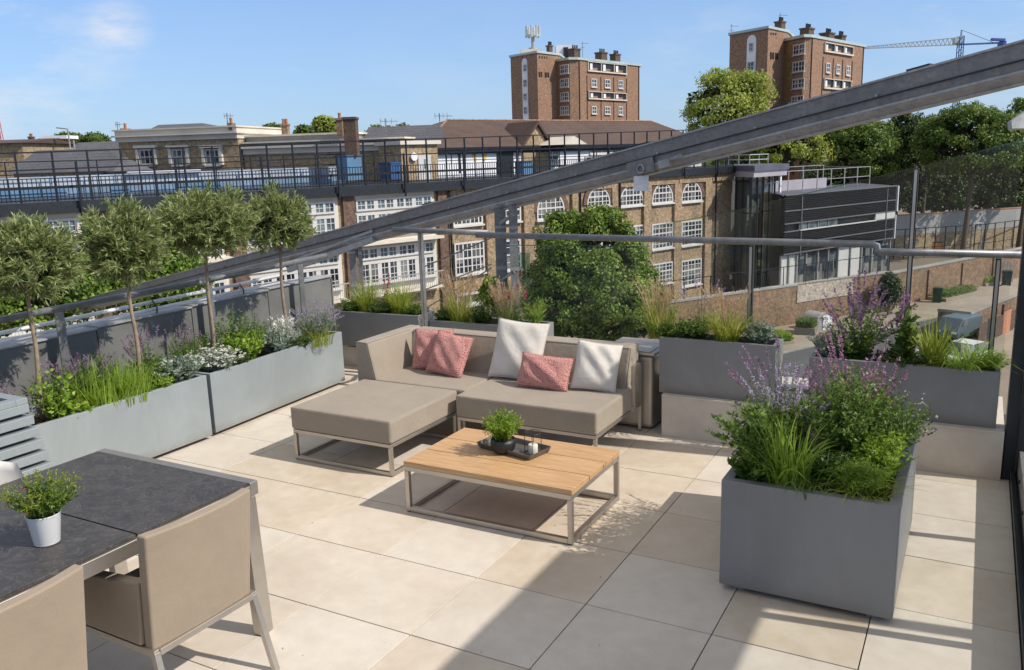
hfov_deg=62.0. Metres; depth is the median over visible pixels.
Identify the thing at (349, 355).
tiled plinth
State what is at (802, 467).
strappy grass
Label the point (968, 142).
tree
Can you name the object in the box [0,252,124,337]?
tree
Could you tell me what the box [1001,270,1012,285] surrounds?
wheelie bin
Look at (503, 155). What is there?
doorway
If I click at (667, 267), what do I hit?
window
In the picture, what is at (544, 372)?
cushion
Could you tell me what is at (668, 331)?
shrub
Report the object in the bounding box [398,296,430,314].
ornamental grass
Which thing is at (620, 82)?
window
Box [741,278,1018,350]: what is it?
pavement
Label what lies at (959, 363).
strappy grass
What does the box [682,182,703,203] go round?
window
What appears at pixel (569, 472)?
coffee table
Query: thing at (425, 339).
cushion
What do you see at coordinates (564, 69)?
window
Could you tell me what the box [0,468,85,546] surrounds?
potted plant
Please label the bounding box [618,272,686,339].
ornamental grass
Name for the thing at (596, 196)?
window
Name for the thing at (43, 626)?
dining chair
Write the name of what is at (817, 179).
roof fence
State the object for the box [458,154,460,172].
doorway
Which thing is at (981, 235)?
street lamp
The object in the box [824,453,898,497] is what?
fine leaved mound
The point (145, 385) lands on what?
strappy grass
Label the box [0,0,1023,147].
sky
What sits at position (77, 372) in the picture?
salvia
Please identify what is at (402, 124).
tree
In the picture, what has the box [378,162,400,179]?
storage bin
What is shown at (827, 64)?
window
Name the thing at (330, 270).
window
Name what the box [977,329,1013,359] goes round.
pavement
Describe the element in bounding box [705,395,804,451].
leafy plant
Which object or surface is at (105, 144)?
dormered house
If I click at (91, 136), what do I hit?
tree
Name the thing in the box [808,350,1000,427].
planter
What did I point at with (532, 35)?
phone mast
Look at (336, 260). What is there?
window
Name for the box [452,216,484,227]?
window
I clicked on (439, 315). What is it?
shrub
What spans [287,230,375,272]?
strut
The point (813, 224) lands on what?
strip window
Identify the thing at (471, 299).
window
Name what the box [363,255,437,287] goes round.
window
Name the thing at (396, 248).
window
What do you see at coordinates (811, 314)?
metal chest
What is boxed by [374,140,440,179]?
stairhouse
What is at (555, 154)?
window
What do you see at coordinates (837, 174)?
tree
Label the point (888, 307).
raised bed
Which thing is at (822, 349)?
silver plant
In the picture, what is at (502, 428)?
potted plant
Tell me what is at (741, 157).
tree
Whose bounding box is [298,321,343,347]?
fine grass
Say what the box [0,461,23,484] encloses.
white chair
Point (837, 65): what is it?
window
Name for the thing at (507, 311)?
ornamental grass
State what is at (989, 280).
raised bed
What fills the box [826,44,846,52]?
loggia door
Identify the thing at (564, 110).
window
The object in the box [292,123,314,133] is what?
tree
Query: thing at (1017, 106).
tree
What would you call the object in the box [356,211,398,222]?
window
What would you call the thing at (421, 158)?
door
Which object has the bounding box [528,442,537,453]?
candle
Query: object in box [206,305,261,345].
leafy plant
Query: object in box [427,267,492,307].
stay cable
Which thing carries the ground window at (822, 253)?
in the louvred building at (861, 211)
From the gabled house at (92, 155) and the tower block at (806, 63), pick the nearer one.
the gabled house at (92, 155)
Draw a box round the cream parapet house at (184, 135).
[111,123,281,170]
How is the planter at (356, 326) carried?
on the tiled plinth at (349, 355)
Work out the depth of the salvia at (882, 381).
4.53 m
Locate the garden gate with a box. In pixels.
[1000,262,1014,281]
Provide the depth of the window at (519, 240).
62.98 m
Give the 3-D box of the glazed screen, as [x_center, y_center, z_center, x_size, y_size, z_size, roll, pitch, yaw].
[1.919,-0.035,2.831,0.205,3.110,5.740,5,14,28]
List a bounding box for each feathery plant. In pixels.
[77,351,122,381]
[230,310,273,349]
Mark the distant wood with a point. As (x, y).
(711, 163)
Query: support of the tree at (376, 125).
on the ground at (898, 262)
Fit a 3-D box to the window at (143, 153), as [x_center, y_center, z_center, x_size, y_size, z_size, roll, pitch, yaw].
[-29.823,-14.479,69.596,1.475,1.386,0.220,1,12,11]
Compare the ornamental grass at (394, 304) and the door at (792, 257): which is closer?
the ornamental grass at (394, 304)
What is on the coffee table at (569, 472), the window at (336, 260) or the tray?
the tray
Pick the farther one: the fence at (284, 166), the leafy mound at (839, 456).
the fence at (284, 166)
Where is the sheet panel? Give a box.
[1007,111,1023,129]
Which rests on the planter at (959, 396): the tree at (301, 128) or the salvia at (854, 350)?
the salvia at (854, 350)
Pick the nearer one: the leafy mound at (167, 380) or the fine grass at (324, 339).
the leafy mound at (167, 380)
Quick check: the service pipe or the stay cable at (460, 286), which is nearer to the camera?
the service pipe
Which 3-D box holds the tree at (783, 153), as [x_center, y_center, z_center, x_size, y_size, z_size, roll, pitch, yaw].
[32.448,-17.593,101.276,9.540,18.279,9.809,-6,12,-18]
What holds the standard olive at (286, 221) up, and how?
on the planter at (264, 381)
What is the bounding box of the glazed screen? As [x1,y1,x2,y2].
[1001,228,1023,669]
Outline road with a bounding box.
[782,318,972,377]
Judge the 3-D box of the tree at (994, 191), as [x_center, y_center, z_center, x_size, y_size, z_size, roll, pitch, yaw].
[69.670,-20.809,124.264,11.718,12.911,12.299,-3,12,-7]
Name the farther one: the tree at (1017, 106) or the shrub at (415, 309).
the tree at (1017, 106)
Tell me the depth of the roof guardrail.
78.32 m
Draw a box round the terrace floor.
[86,365,1020,669]
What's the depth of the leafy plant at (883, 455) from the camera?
4.10 m
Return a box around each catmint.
[0,378,24,395]
[17,360,80,407]
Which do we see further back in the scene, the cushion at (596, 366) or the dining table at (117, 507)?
the cushion at (596, 366)
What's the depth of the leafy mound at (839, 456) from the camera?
4.08 m
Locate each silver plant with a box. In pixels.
[148,354,209,383]
[257,324,301,352]
[740,319,776,343]
[807,324,846,357]
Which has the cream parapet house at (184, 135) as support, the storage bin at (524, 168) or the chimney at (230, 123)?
the chimney at (230, 123)
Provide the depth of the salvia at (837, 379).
4.53 m
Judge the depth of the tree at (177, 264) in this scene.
28.79 m
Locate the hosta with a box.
[47,398,94,417]
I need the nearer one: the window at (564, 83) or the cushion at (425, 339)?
the cushion at (425, 339)
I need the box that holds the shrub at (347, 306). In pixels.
[336,296,362,311]
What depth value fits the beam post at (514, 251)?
12.70 m
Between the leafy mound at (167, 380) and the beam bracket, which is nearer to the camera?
the leafy mound at (167, 380)
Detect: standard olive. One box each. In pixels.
[0,210,92,418]
[68,193,174,372]
[139,180,262,349]
[240,179,319,326]
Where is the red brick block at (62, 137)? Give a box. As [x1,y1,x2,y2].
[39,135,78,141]
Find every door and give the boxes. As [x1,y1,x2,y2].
[418,155,431,179]
[590,63,617,71]
[591,93,617,98]
[781,254,795,284]
[825,80,844,87]
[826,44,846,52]
[838,247,859,276]
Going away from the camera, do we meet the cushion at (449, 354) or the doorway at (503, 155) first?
the cushion at (449, 354)
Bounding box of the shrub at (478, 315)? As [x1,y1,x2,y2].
[465,303,496,323]
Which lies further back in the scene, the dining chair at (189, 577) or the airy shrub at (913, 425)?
the airy shrub at (913, 425)
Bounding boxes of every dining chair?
[0,564,87,669]
[84,488,279,669]
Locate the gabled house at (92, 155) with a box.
[7,148,119,177]
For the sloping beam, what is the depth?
10.01 m
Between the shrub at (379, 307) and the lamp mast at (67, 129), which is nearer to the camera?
the shrub at (379, 307)
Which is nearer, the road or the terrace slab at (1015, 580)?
the terrace slab at (1015, 580)
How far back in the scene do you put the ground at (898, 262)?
99.02 m
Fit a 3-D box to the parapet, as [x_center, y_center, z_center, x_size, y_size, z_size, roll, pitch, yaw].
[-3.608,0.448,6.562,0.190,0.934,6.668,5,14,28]
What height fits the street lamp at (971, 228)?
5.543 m
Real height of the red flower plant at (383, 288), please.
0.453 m
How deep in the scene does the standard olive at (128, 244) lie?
6.27 m
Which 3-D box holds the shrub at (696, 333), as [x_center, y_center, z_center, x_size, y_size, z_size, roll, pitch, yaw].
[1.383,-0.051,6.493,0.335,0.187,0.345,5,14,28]
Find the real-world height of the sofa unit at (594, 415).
0.705 m
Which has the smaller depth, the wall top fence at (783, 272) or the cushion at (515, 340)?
the cushion at (515, 340)
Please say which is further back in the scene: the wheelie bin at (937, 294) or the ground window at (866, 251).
the ground window at (866, 251)
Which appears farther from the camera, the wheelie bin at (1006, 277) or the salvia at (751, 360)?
the wheelie bin at (1006, 277)
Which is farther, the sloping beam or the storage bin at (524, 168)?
the storage bin at (524, 168)
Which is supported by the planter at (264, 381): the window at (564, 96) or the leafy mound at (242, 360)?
the leafy mound at (242, 360)
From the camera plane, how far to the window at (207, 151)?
68.56 m
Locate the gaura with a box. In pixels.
[163,324,201,357]
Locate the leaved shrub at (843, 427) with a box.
[790,370,907,460]
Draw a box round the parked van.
[935,313,982,339]
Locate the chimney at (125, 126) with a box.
[120,123,129,129]
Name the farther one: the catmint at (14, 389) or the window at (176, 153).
the window at (176, 153)
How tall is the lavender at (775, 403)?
0.516 m
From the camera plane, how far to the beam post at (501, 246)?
12.91 m
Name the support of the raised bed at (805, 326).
on the pavement at (925, 308)
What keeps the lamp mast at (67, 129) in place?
on the tan gable house at (23, 145)
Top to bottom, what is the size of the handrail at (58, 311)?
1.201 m
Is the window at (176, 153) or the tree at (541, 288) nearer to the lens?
the tree at (541, 288)
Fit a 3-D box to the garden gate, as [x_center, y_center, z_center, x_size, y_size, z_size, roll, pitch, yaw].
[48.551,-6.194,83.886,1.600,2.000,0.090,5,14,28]
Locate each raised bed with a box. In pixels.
[771,328,794,344]
[794,316,818,335]
[855,303,892,316]
[927,284,980,301]
[983,276,993,285]
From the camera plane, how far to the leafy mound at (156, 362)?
6.56 m
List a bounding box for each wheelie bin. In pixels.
[933,286,942,302]
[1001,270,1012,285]
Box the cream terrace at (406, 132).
[240,124,444,180]
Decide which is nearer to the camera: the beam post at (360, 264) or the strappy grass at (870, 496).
the strappy grass at (870, 496)
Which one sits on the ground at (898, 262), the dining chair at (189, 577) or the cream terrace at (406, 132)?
the cream terrace at (406, 132)
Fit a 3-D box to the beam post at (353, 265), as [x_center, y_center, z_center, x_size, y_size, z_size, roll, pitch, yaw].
[-2.899,0.561,16.259,0.177,4.674,0.138,-2,12,0]
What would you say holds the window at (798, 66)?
in the tower block at (806, 63)
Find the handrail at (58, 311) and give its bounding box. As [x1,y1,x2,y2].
[0,253,327,388]
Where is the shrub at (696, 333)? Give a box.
[673,317,712,338]
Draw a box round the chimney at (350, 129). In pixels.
[341,117,359,155]
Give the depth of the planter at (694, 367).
6.34 m
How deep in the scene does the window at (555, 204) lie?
64.82 m
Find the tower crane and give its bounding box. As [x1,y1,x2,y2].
[865,30,1006,108]
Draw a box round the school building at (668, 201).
[0,166,735,339]
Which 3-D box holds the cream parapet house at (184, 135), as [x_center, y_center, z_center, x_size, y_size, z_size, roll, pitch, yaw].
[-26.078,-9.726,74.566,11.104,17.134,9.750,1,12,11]
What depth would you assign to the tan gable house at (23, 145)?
66.52 m
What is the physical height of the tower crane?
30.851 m
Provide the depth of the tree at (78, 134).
129.52 m
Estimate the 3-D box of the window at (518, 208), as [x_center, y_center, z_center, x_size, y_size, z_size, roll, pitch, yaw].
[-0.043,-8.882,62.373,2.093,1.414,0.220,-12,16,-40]
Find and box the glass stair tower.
[729,163,788,291]
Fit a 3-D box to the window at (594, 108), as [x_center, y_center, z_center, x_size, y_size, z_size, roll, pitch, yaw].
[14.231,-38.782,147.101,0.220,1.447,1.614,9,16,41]
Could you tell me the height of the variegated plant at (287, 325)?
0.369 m
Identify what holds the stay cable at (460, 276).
attached to the sloping beam
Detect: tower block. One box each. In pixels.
[509,41,640,119]
[728,17,865,237]
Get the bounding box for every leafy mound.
[125,350,174,385]
[149,374,174,388]
[178,325,227,353]
[224,347,249,364]
[291,332,313,346]
[795,444,860,485]
[871,347,931,367]
[962,346,1010,370]
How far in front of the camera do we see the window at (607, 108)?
149.97 m
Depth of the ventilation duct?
53.70 m
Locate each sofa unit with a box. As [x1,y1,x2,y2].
[356,325,496,428]
[456,336,641,446]
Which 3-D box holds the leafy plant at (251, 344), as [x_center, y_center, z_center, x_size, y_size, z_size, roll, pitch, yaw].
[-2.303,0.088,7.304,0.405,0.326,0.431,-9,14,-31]
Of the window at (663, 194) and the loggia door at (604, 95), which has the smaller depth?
the window at (663, 194)
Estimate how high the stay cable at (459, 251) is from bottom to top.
0.717 m
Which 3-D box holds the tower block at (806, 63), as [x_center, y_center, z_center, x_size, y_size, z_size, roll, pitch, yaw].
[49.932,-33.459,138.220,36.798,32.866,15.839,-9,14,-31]
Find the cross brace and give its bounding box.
[499,213,514,280]
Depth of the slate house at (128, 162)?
62.93 m
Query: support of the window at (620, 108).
in the tower block at (565, 82)
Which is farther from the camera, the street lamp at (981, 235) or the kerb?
the street lamp at (981, 235)
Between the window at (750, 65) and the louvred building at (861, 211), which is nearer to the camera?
the louvred building at (861, 211)
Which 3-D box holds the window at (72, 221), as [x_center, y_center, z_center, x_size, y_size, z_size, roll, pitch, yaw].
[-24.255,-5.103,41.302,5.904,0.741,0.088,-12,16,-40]
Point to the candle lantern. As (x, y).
(533, 440)
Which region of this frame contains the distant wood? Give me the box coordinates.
[702,160,724,165]
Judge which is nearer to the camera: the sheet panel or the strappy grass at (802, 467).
the strappy grass at (802, 467)
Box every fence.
[0,129,733,215]
[0,147,630,198]
[665,255,889,298]
[734,165,870,194]
[893,220,1018,258]
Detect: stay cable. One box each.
[425,238,491,266]
[426,264,492,289]
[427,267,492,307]
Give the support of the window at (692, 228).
in the school building at (668, 201)
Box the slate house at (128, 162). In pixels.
[103,157,152,173]
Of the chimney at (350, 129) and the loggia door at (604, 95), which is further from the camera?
the loggia door at (604, 95)
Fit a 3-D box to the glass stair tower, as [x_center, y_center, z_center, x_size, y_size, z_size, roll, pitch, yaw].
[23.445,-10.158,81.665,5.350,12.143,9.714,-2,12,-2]
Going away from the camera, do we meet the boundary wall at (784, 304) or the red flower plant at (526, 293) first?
the red flower plant at (526, 293)
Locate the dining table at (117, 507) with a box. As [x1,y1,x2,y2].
[0,448,272,635]
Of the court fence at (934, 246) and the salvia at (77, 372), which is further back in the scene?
the court fence at (934, 246)
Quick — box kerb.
[783,316,937,353]
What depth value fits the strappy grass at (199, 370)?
6.98 m
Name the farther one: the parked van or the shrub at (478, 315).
the parked van
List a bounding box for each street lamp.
[963,209,973,249]
[976,222,982,249]
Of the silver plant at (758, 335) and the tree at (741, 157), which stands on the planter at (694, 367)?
the silver plant at (758, 335)
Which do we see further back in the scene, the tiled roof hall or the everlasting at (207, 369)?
the tiled roof hall
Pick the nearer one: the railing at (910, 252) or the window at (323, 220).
the railing at (910, 252)
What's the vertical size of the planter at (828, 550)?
0.580 m
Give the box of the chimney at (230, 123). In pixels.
[227,118,235,129]
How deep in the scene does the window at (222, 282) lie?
48.52 m
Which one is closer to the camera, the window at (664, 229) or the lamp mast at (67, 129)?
the lamp mast at (67, 129)
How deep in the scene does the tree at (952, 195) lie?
118.08 m
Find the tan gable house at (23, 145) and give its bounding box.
[0,139,76,177]
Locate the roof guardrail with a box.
[728,153,768,164]
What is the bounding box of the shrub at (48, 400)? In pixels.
[26,368,76,419]
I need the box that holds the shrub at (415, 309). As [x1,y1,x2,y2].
[404,302,430,314]
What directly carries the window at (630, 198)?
in the school building at (668, 201)
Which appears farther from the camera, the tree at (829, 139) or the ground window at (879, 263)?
the tree at (829, 139)
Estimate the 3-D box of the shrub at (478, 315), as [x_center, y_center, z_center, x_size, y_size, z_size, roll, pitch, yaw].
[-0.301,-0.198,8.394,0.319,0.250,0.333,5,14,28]
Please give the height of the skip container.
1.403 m
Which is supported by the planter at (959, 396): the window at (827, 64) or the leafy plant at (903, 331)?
the leafy plant at (903, 331)
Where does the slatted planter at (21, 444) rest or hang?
on the terrace floor
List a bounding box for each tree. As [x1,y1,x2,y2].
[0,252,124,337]
[54,131,80,142]
[76,131,111,141]
[97,246,214,314]
[262,122,280,127]
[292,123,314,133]
[309,114,336,132]
[364,124,383,130]
[396,122,409,125]
[476,274,510,317]
[519,202,677,340]
[520,271,575,325]
[583,267,668,336]
[679,66,779,162]
[714,145,788,179]
[744,134,836,180]
[799,157,888,185]
[819,120,903,183]
[823,128,855,157]
[866,154,937,212]
[898,156,981,213]
[908,100,1023,257]
[947,162,1023,209]
[983,97,1023,247]
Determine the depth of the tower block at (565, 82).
145.01 m
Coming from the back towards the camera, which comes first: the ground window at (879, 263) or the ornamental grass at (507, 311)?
the ground window at (879, 263)
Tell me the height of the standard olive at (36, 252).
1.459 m
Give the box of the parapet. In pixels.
[0,275,335,406]
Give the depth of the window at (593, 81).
146.18 m
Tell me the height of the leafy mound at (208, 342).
0.377 m
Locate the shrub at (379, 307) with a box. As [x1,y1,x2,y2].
[366,301,391,312]
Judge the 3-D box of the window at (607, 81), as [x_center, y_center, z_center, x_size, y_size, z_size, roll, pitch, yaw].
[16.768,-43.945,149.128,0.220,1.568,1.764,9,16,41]
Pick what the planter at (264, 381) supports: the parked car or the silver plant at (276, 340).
the silver plant at (276, 340)
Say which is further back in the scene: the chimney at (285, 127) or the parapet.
the chimney at (285, 127)
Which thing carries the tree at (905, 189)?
on the ground at (898, 262)
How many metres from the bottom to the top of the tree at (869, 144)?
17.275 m
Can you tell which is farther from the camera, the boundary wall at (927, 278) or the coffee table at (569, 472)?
the boundary wall at (927, 278)
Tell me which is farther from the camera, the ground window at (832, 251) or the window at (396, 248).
the ground window at (832, 251)
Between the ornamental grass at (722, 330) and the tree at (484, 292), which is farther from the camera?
the tree at (484, 292)
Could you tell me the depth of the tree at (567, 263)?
44.42 m
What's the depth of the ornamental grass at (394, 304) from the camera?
8.77 m
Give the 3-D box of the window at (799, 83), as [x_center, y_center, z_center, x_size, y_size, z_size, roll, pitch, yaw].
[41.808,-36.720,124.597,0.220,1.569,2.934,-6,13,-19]
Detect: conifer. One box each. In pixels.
[882,113,927,214]
[909,111,947,212]
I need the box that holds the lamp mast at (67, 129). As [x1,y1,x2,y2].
[56,127,74,148]
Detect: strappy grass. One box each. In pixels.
[49,355,156,408]
[98,352,169,401]
[162,334,206,371]
[710,409,841,488]
[756,444,881,499]
[809,461,933,508]
[893,337,1022,372]
[899,313,975,366]
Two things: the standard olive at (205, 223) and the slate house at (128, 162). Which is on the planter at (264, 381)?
the standard olive at (205, 223)
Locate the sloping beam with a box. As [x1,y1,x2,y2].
[2,39,1023,328]
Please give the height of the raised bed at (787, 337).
0.862 m
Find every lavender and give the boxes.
[287,300,343,336]
[733,362,832,450]
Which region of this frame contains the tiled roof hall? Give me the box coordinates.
[432,119,700,177]
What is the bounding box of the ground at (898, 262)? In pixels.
[568,149,1023,413]
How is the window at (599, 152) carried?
in the tiled roof hall
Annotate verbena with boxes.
[677,268,725,338]
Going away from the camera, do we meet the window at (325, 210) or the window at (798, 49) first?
the window at (325, 210)
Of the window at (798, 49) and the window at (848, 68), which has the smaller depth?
the window at (798, 49)
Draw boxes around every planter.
[0,393,53,475]
[24,374,211,465]
[198,329,344,433]
[335,309,435,346]
[429,317,553,335]
[659,333,783,402]
[719,420,917,619]
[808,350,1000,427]
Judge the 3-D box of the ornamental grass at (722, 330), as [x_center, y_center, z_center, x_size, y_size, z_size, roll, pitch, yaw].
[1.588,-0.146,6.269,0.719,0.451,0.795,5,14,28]
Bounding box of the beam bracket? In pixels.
[626,153,682,176]
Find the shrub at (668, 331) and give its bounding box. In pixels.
[649,318,680,336]
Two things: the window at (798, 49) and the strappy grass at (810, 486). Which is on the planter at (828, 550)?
the strappy grass at (810, 486)
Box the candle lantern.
[524,429,541,454]
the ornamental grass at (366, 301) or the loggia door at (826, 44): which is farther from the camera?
the loggia door at (826, 44)
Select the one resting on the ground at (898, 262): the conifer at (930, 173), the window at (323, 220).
the conifer at (930, 173)
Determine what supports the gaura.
on the planter at (264, 381)
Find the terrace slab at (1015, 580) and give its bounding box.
[694,414,1022,669]
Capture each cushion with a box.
[412,329,453,368]
[425,330,473,377]
[488,318,549,378]
[515,352,573,391]
[570,339,622,391]
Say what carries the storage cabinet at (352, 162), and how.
on the school building at (668, 201)
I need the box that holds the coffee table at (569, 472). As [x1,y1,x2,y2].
[403,428,619,544]
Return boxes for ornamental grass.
[329,273,393,312]
[368,276,419,314]
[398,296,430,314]
[436,269,494,322]
[469,275,531,322]
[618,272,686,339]
[684,282,771,341]
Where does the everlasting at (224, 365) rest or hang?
on the planter at (264, 381)
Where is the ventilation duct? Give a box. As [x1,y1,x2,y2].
[126,169,200,174]
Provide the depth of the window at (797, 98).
125.09 m
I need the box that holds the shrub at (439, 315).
[431,307,453,320]
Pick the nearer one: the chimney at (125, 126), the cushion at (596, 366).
the cushion at (596, 366)
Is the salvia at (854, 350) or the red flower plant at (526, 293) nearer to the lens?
the salvia at (854, 350)
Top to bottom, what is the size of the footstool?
0.405 m
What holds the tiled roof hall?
on the ground at (898, 262)
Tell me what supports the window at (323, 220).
in the school building at (668, 201)
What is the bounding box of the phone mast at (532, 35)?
[525,25,539,48]
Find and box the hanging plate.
[634,176,648,190]
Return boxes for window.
[0,218,77,232]
[0,313,89,339]
[120,280,226,313]
[139,149,152,164]
[171,149,188,166]
[204,149,221,166]
[247,216,336,248]
[250,266,341,291]
[253,255,338,273]
[306,201,335,214]
[355,195,431,211]
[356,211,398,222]
[362,241,433,260]
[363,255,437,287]
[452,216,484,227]
[454,240,486,277]
[456,291,479,306]
[506,207,522,223]
[506,239,522,272]
[536,197,564,221]
[550,151,558,161]
[559,64,568,74]
[559,78,568,88]
[559,106,568,115]
[560,92,568,101]
[586,189,611,208]
[589,150,619,154]
[591,78,597,87]
[591,106,597,114]
[604,106,610,114]
[605,79,610,88]
[618,80,622,88]
[618,106,623,115]
[621,187,644,207]
[630,224,642,249]
[652,184,674,205]
[652,222,674,251]
[652,261,673,284]
[681,219,703,247]
[681,258,702,288]
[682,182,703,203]
[747,61,753,70]
[749,43,752,50]
[791,60,804,73]
[791,77,804,89]
[791,95,803,102]
[792,43,805,56]
[797,253,803,282]
[799,218,837,229]
[806,251,815,280]
[818,249,825,279]
[825,62,830,73]
[828,248,836,277]
[835,64,840,74]
[845,65,850,76]
[861,248,869,273]
[871,239,887,272]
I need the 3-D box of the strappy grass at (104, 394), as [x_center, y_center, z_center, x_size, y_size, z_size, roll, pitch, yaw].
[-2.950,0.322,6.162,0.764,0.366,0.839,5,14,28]
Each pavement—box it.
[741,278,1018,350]
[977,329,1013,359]
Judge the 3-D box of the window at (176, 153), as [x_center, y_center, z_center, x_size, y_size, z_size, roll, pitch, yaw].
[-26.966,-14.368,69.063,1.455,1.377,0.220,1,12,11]
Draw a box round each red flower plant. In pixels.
[380,273,397,313]
[503,267,531,321]
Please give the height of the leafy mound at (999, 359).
0.188 m
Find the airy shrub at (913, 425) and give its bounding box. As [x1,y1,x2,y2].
[863,380,937,456]
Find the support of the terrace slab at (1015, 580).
on the terrace building
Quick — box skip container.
[932,242,942,248]
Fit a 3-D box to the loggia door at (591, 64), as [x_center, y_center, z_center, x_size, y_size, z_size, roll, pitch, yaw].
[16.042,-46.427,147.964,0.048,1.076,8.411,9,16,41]
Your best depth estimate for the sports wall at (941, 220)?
108.40 m
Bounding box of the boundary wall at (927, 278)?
[889,247,1021,306]
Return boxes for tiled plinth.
[343,345,356,365]
[662,376,1004,480]
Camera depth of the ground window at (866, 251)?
86.97 m
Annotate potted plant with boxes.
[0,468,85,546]
[479,408,523,453]
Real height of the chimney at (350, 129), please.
2.666 m
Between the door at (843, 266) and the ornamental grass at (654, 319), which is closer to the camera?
the ornamental grass at (654, 319)
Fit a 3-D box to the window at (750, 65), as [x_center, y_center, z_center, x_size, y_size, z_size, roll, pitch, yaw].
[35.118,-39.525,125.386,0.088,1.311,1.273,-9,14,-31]
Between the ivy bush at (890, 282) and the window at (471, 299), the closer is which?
the window at (471, 299)
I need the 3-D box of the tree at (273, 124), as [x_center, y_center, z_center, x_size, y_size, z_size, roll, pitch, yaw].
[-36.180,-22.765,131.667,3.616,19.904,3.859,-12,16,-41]
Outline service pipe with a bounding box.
[0,274,279,343]
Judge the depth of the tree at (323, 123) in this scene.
118.63 m
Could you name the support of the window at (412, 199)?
in the school building at (668, 201)
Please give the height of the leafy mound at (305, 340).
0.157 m
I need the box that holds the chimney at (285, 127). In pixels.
[280,119,289,133]
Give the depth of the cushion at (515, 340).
6.75 m
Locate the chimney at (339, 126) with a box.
[335,113,343,135]
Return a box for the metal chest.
[803,310,831,330]
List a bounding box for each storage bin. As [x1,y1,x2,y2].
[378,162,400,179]
[510,161,532,173]
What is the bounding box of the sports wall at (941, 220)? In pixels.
[890,207,1020,256]
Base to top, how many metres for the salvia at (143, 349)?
0.489 m
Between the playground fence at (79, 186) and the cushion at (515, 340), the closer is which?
the cushion at (515, 340)
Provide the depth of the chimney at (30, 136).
117.68 m
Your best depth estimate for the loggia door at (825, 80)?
130.36 m
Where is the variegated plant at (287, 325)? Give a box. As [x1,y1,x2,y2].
[268,309,295,341]
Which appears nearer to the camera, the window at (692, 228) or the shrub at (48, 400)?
the shrub at (48, 400)
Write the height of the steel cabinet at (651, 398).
0.618 m
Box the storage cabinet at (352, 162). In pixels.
[334,155,362,179]
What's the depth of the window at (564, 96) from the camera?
144.05 m
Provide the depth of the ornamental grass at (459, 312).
8.49 m
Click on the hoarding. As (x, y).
(1003, 325)
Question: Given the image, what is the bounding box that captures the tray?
[477,436,550,460]
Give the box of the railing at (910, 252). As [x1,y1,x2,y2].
[392,141,1022,407]
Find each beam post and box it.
[346,242,358,302]
[357,240,364,297]
[491,205,507,316]
[506,202,519,318]
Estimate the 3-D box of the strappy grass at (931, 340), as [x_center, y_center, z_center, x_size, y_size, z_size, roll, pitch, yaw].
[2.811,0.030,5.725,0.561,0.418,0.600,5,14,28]
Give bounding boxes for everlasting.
[186,343,239,372]
[200,346,245,369]
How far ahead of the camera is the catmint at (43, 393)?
6.00 m
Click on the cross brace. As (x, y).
(504, 220)
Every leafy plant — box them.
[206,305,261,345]
[219,327,266,359]
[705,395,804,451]
[727,442,780,481]
[849,424,919,481]
[887,291,922,358]
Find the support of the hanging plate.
hanging from the sloping beam
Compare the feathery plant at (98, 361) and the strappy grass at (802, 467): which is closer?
the strappy grass at (802, 467)
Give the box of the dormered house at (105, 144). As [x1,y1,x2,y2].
[75,141,119,156]
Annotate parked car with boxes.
[944,338,994,359]
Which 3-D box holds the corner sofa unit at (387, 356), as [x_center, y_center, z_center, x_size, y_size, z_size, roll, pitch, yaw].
[-0.631,0.359,7.114,1.045,0.705,0.787,5,14,28]
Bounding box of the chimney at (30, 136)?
[27,133,34,138]
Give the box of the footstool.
[290,379,457,476]
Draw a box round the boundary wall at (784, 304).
[638,271,889,339]
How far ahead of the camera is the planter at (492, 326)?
8.38 m
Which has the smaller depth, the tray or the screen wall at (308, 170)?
the tray
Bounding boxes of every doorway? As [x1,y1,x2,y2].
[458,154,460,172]
[496,153,513,174]
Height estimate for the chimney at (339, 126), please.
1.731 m
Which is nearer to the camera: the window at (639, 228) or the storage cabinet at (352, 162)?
the storage cabinet at (352, 162)
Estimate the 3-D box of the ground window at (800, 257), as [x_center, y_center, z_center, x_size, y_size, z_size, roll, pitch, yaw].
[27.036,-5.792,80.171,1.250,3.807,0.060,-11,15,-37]
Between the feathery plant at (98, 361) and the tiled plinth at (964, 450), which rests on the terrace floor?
the tiled plinth at (964, 450)
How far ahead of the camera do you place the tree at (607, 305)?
42.53 m
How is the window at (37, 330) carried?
in the school building at (668, 201)
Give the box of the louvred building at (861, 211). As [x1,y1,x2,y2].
[760,178,898,286]
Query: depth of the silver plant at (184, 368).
6.61 m
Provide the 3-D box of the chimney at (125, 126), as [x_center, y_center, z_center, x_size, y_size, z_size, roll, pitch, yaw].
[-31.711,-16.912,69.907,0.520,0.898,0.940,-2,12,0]
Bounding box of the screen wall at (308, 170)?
[0,166,341,198]
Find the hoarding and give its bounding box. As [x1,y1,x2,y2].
[978,309,1015,341]
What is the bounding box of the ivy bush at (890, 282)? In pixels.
[876,271,904,310]
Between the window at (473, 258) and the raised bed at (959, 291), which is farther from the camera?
the raised bed at (959, 291)
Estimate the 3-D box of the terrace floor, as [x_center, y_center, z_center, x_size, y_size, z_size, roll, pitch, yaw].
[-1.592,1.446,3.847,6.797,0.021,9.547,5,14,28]
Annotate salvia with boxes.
[40,345,115,401]
[121,323,171,370]
[725,331,820,421]
[799,322,908,414]
[817,268,908,359]
[870,366,910,421]
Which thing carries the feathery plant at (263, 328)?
on the planter at (264, 381)
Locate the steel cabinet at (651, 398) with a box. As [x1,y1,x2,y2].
[616,337,663,427]
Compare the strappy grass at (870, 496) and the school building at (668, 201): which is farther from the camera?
the school building at (668, 201)

